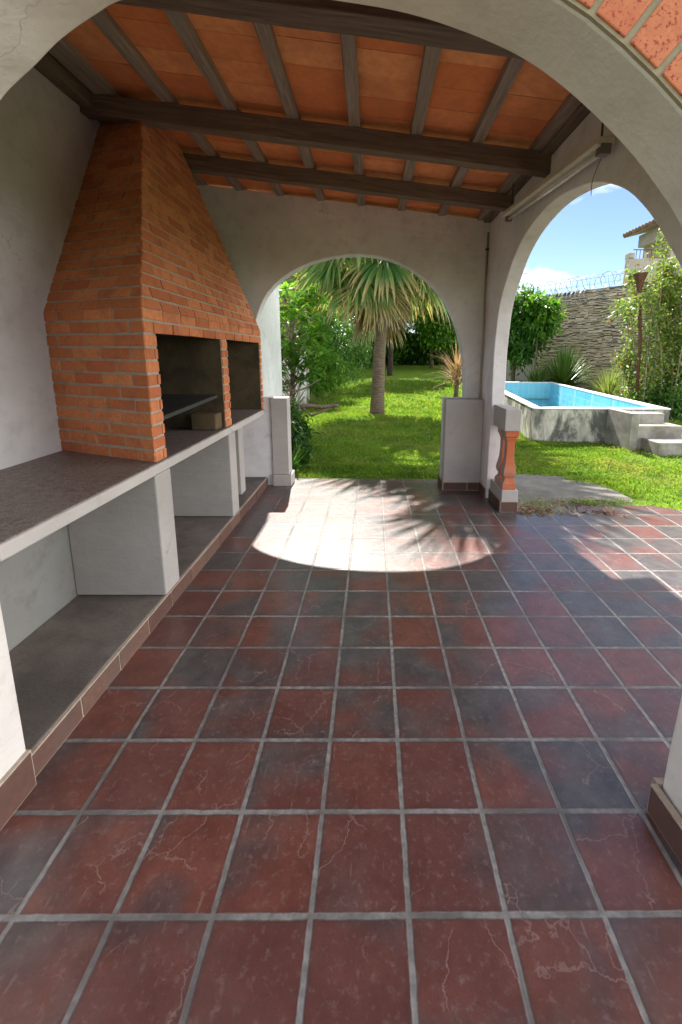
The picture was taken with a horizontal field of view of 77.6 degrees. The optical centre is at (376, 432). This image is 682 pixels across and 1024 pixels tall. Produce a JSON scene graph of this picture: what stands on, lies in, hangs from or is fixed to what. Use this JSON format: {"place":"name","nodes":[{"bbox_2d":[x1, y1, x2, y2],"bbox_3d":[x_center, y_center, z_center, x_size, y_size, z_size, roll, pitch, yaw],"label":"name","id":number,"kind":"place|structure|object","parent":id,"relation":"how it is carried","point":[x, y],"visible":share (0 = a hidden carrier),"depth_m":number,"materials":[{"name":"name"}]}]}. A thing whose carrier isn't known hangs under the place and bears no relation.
{"place":"outdoors","nodes":[
{"label":"outdoors","id":0,"kind":"place"},
{"bbox_2d":[0,478,681,1023],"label":"tiled floor","id":1,"kind":"structure","parent":0,"point":[330,750],"depth_m":1.67,"materials":[{"name":"tile"}]},
{"bbox_2d":[0,67,99,469],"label":"plaster wall","id":2,"kind":"structure","parent":1,"relation":"on","point":[48,131],"depth_m":2.72,"materials":[{"name":"white paint"}]},
{"bbox_2d":[0,122,267,776],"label":"brick barbecue","id":3,"kind":"object","parent":1,"relation":"on","point":[124,511],"visible":0.97,"depth_m":2.76,"materials":[{"name":"brick"}]},
{"bbox_2d":[0,0,681,863],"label":"arched wall","id":4,"kind":"structure","parent":1,"relation":"on","point":[614,66],"depth_m":1.10,"materials":[{"name":"paint"}]},
{"bbox_2d":[197,185,489,489],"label":"arched wall","id":5,"kind":"structure","parent":1,"relation":"on","point":[271,242],"depth_m":5.00,"materials":[{"name":"paint"}]},
{"bbox_2d":[478,232,488,397],"bbox_3d":[1.291,-0.887,5.217,0.036,2.980,0.030,0,11,-1],"label":"conduit pipe","id":6,"kind":"object","parent":5,"relation":"attached to","point":[486,250],"visible":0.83,"depth_m":5.10,"materials":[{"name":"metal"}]},
{"bbox_2d":[488,405,521,511],"bbox_3d":[1.435,0.269,4.729,0.199,1.130,0.464,0,11,-1],"label":"balustrade","id":7,"kind":"object","parent":1,"relation":"on","point":[503,494],"visible":1,"depth_m":4.59,"materials":[{"name":"ceramic"}]},
{"bbox_2d":[479,112,681,497],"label":"arched wall","id":8,"kind":"structure","parent":1,"relation":"on","point":[512,243],"depth_m":3.88,"materials":[{"name":"paint"}]},
{"bbox_2d":[34,0,590,222],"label":"timber roof","id":9,"kind":"structure","parent":8,"relation":"on","point":[341,101],"depth_m":2.94,"materials":[{"name":"wood"}]},
{"bbox_2d":[503,123,614,221],"bbox_3d":[1.268,-1.861,3.144,0.138,0.555,1.756,0,11,-1],"label":"fluorescent lamp","id":10,"kind":"object","parent":9,"relation":"hanging from","point":[594,150],"visible":0.98,"depth_m":2.73,"materials":[{"name":"metal"}]},
{"bbox_2d":[293,364,681,509],"bbox_3d":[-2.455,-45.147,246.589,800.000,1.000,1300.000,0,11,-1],"label":"lawn","id":11,"kind":"structure","parent":0,"point":[412,372],"depth_m":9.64,"materials":[{"name":"green plant"}]},
{"bbox_2d":[258,285,282,396],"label":"garden wall","id":12,"kind":"structure","parent":11,"relation":"on","point":[269,328],"depth_m":6.03,"materials":[{"name":"paint"}]},
{"bbox_2d":[281,350,309,410],"bbox_3d":[-2.358,-1.163,10.598,0.190,1.920,7.610,0,11,-1],"label":"panel fence","id":13,"kind":"object","parent":11,"relation":"on","point":[306,392],"depth_m":13.04,"materials":[{"name":"paint"}]},
{"bbox_2d":[280,272,313,345],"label":"broadleaf tree","id":14,"kind":"object","parent":11,"relation":"on","point":[282,337],"depth_m":21.20,"materials":[{"name":"green plant"}]},
{"bbox_2d":[292,444,308,473],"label":"fern","id":15,"kind":"object","parent":11,"relation":"on","point":[295,463],"visible":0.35,"depth_m":6.22,"materials":[{"name":"green plant"}]},
{"bbox_2d":[290,396,321,459],"bbox_3d":[-1.369,-0.066,6.995,0.984,1.156,1.502,0,11,-1],"label":"shrub","id":16,"kind":"object","parent":11,"relation":"on","point":[300,428],"visible":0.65,"depth_m":6.76,"materials":[{"name":"green plant"}]},
{"bbox_2d":[279,280,335,406],"bbox_3d":[-1.706,-1.465,8.527,1.821,3.192,1.719,-4,12,-24],"label":"leafy shrub","id":17,"kind":"object","parent":11,"relation":"on","point":[291,353],"visible":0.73,"depth_m":8.32,"materials":[{"name":"green plant"}]},
{"bbox_2d":[282,379,338,416],"bbox_3d":[-1.280,-0.662,7.924,1.156,0.676,0.671,0,11,-1],"label":"cut branch","id":18,"kind":"object","parent":17,"relation":"attached to","point":[316,406],"visible":0.8,"depth_m":7.76,"materials":[{"name":"brown plant"}]},
{"bbox_2d":[291,439,327,465],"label":"fern","id":19,"kind":"object","parent":11,"relation":"on","point":[306,455],"visible":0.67,"depth_m":6.55,"materials":[{"name":"green plant"}]},
{"bbox_2d":[279,270,341,344],"bbox_3d":[-3.695,-4.961,17.497,5.090,6.623,5.299,7,13,32],"label":"broadleaf tree","id":20,"kind":"object","parent":11,"relation":"on","point":[291,278],"visible":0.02,"depth_m":17.46,"materials":[{"name":"green plant"}]},
{"bbox_2d":[302,392,323,408],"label":"grass clump","id":21,"kind":"object","parent":11,"relation":"on","point":[312,400],"visible":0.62,"depth_m":13.34,"materials":[{"name":"green plant"}]},
{"bbox_2d":[303,424,323,451],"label":"fern","id":22,"kind":"object","parent":11,"relation":"on","point":[309,440],"visible":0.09,"depth_m":7.40,"materials":[{"name":"green plant"}]},
{"bbox_2d":[300,286,351,335],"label":"broadleaf tree","id":23,"kind":"object","parent":11,"relation":"on","point":[315,322],"visible":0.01,"depth_m":26.91,"materials":[{"name":"green plant"}]},
{"bbox_2d":[294,302,373,387],"bbox_3d":[-1.800,-3.893,18.817,3.948,4.663,3.490,4,11,18],"label":"dark bush","id":24,"kind":"object","parent":11,"relation":"on","point":[341,343],"visible":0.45,"depth_m":18.39,"materials":[{"name":"green plant"}]},
{"bbox_2d":[309,336,359,401],"bbox_3d":[-2.207,-2.142,15.220,2.854,2.679,2.704,3,11,13],"label":"round bush","id":25,"kind":"object","parent":11,"relation":"on","point":[334,364],"visible":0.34,"depth_m":14.88,"materials":[{"name":"green plant"}]},
{"bbox_2d":[289,257,450,413],"bbox_3d":[0.331,-4.085,11.236,5.786,7.481,6.471,-8,14,-39],"label":"fan palm","id":26,"kind":"object","parent":11,"relation":"on","point":[376,295],"visible":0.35,"depth_m":10.21,"materials":[{"name":"green plant"}]},
{"bbox_2d":[283,330,461,365],"bbox_3d":[1.551,-6.253,31.357,22.484,3.691,2.254,0,11,-1],"label":"dark hedge","id":27,"kind":"object","parent":11,"relation":"on","point":[415,359],"visible":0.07,"depth_m":30.73,"materials":[{"name":"green plant"}]},
{"bbox_2d":[333,300,423,367],"bbox_3d":[-0.130,-7.780,28.759,8.460,9.000,5.776,0,11,-1],"label":"broadleaf tree","id":28,"kind":"object","parent":11,"relation":"on","point":[396,351],"visible":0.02,"depth_m":29.03,"materials":[{"name":"green plant"}]},
{"bbox_2d":[387,295,422,375],"bbox_3d":[0.561,-6.956,23.540,5.852,7.775,5.310,0,11,-1],"label":"tree","id":29,"kind":"object","parent":11,"relation":"on","point":[390,364],"visible":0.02,"depth_m":24.18,"materials":[{"name":"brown plant"}]},
{"bbox_2d":[396,298,450,367],"bbox_3d":[3.819,-9.049,28.017,6.351,9.385,6.270,-5,12,-27],"label":"broadleaf tree","id":30,"kind":"object","parent":11,"relation":"on","point":[431,361],"visible":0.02,"depth_m":27.84,"materials":[{"name":"green plant"}]},
{"bbox_2d":[404,303,460,369],"bbox_3d":[4.510,-6.866,27.353,5.414,5.496,5.942,7,12,31],"label":"broadleaf tree","id":31,"kind":"object","parent":11,"relation":"on","point":[441,341],"visible":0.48,"depth_m":26.74,"materials":[{"name":"green plant"}]},
{"bbox_2d":[431,340,461,396],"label":"dry yucca","id":32,"kind":"object","parent":11,"relation":"on","point":[457,366],"visible":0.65,"depth_m":13.87,"materials":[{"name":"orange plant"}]},
{"bbox_2d":[404,273,528,359],"bbox_3d":[5.604,-10.652,32.438,11.646,13.710,6.965,-2,11,-15],"label":"broadleaf tree","id":33,"kind":"object","parent":11,"relation":"on","point":[424,316],"depth_m":31.76,"materials":[{"name":"green plant"}]},
{"bbox_2d":[505,293,542,381],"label":"garden wall","id":34,"kind":"structure","parent":11,"relation":"on","point":[520,377],"depth_m":21.67,"materials":[{"name":"paint"}]},
{"bbox_2d":[506,282,561,381],"bbox_3d":[6.346,-4.318,18.631,3.716,4.679,3.084,-3,11,-16],"label":"leafy shrub","id":35,"kind":"object","parent":11,"relation":"on","point":[521,348],"visible":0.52,"depth_m":18.08,"materials":[{"name":"green plant"}]},
{"bbox_2d":[517,361,562,381],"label":"strap leaf plant","id":36,"kind":"object","parent":11,"relation":"on","point":[538,377],"visible":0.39,"depth_m":16.99,"materials":[{"name":"green plant"}]},
{"bbox_2d":[515,289,567,374],"bbox_3d":[6.873,-3.899,17.835,2.142,4.171,2.110,0,11,-1],"label":"broadleaf tree","id":37,"kind":"object","parent":11,"relation":"on","point":[544,310],"visible":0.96,"depth_m":17.32,"materials":[{"name":"green plant"}]},
{"bbox_2d":[528,342,597,387],"bbox_3d":[7.735,-2.792,17.519,3.763,2.184,3.890,0,11,-1],"label":"strap leaf plant","id":38,"kind":"object","parent":11,"relation":"on","point":[567,373],"visible":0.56,"depth_m":17.07,"materials":[{"name":"green plant"}]},
{"bbox_2d":[513,474,634,513],"bbox_3d":[2.243,0.791,5.345,1.687,0.088,1.655,0,11,-1],"label":"concrete pad","id":39,"kind":"object","parent":11,"relation":"on","point":[540,486],"visible":0.42,"depth_m":5.36,"materials":[{"name":"grey concrete"}]},
{"bbox_2d":[517,496,647,517],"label":"leaf litter","id":40,"kind":"object","parent":39,"relation":"on","point":[541,509],"visible":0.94,"depth_m":4.68,"materials":[{"name":"brown plant"}]},
{"bbox_2d":[518,496,651,515],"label":"weeds","id":41,"kind":"object","parent":39,"relation":"on","point":[597,501],"visible":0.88,"depth_m":4.92,"materials":[{"name":"green plant"}]},
{"bbox_2d":[504,382,670,442],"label":"raised pool","id":42,"kind":"structure","parent":11,"relation":"on","point":[553,411],"depth_m":8.59,"materials":[{"name":"grey concrete"}]},
{"bbox_2d":[536,278,681,391],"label":"stone wall","id":43,"kind":"structure","parent":11,"relation":"on","point":[585,328],"depth_m":18.61,"materials":[{"name":"grey stone"}]},
{"bbox_2d":[518,262,678,305],"bbox_3d":[9.543,-6.252,18.152,1.708,1.257,9.550,-9,14,-40],"label":"razor wire","id":44,"kind":"object","parent":43,"relation":"on","point":[561,292],"visible":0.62,"depth_m":18.82,"materials":[{"name":"silver metal"}]},
{"bbox_2d":[633,272,648,400],"bbox_3d":[7.083,-2.302,11.534,0.506,3.952,0.269,0,11,-1],"label":"rusty post","id":45,"kind":"object","parent":11,"relation":"on","point":[639,277],"visible":0.82,"depth_m":11.38,"materials":[{"name":"metal"}]},
{"bbox_2d":[602,228,681,418],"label":"climbing creeper","id":46,"kind":"object","parent":11,"relation":"on","point":[665,297],"visible":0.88,"depth_m":11.45,"materials":[{"name":"green plant"}]},
{"bbox_2d":[604,408,681,455],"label":"concrete steps","id":47,"kind":"structure","parent":11,"relation":"on","point":[651,432],"depth_m":7.86,"materials":[{"name":"grey concrete"}]},
{"bbox_2d":[620,340,681,408],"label":"dark bush","id":48,"kind":"object","parent":11,"relation":"on","point":[663,370],"visible":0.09,"depth_m":12.14,"materials":[{"name":"green plant"}]},
{"bbox_2d":[623,219,681,284],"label":"neighbour house","id":49,"kind":"structure","parent":11,"relation":"on","point":[649,229],"depth_m":20.38,"materials":[{"name":"paint"}]},
{"bbox_2d":[626,371,681,420],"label":"dark bush","id":50,"kind":"object","parent":11,"relation":"on","point":[675,414],"visible":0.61,"depth_m":11.39,"materials":[{"name":"green plant"}]},
{"bbox_2d":[408,184,653,332],"label":"sky","id":51,"kind":"structure","parent":0,"point":[585,238],"materials":[{"name":"blue"}]},
{"bbox_2d":[579,360,627,395],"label":"ornamental grass","id":52,"kind":"object","parent":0,"point":[608,388],"depth_m":14.68,"materials":[{"name":"green plant"}]},
{"bbox_2d":[605,379,634,399],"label":"ornamental grass","id":53,"kind":"object","parent":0,"point":[623,396],"depth_m":13.31,"materials":[{"name":"green plant"}]},
{"bbox_2d":[614,362,642,391],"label":"ornamental grass","id":54,"kind":"object","parent":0,"point":[625,381],"depth_m":14.68,"materials":[{"name":"green plant"}]}
]}

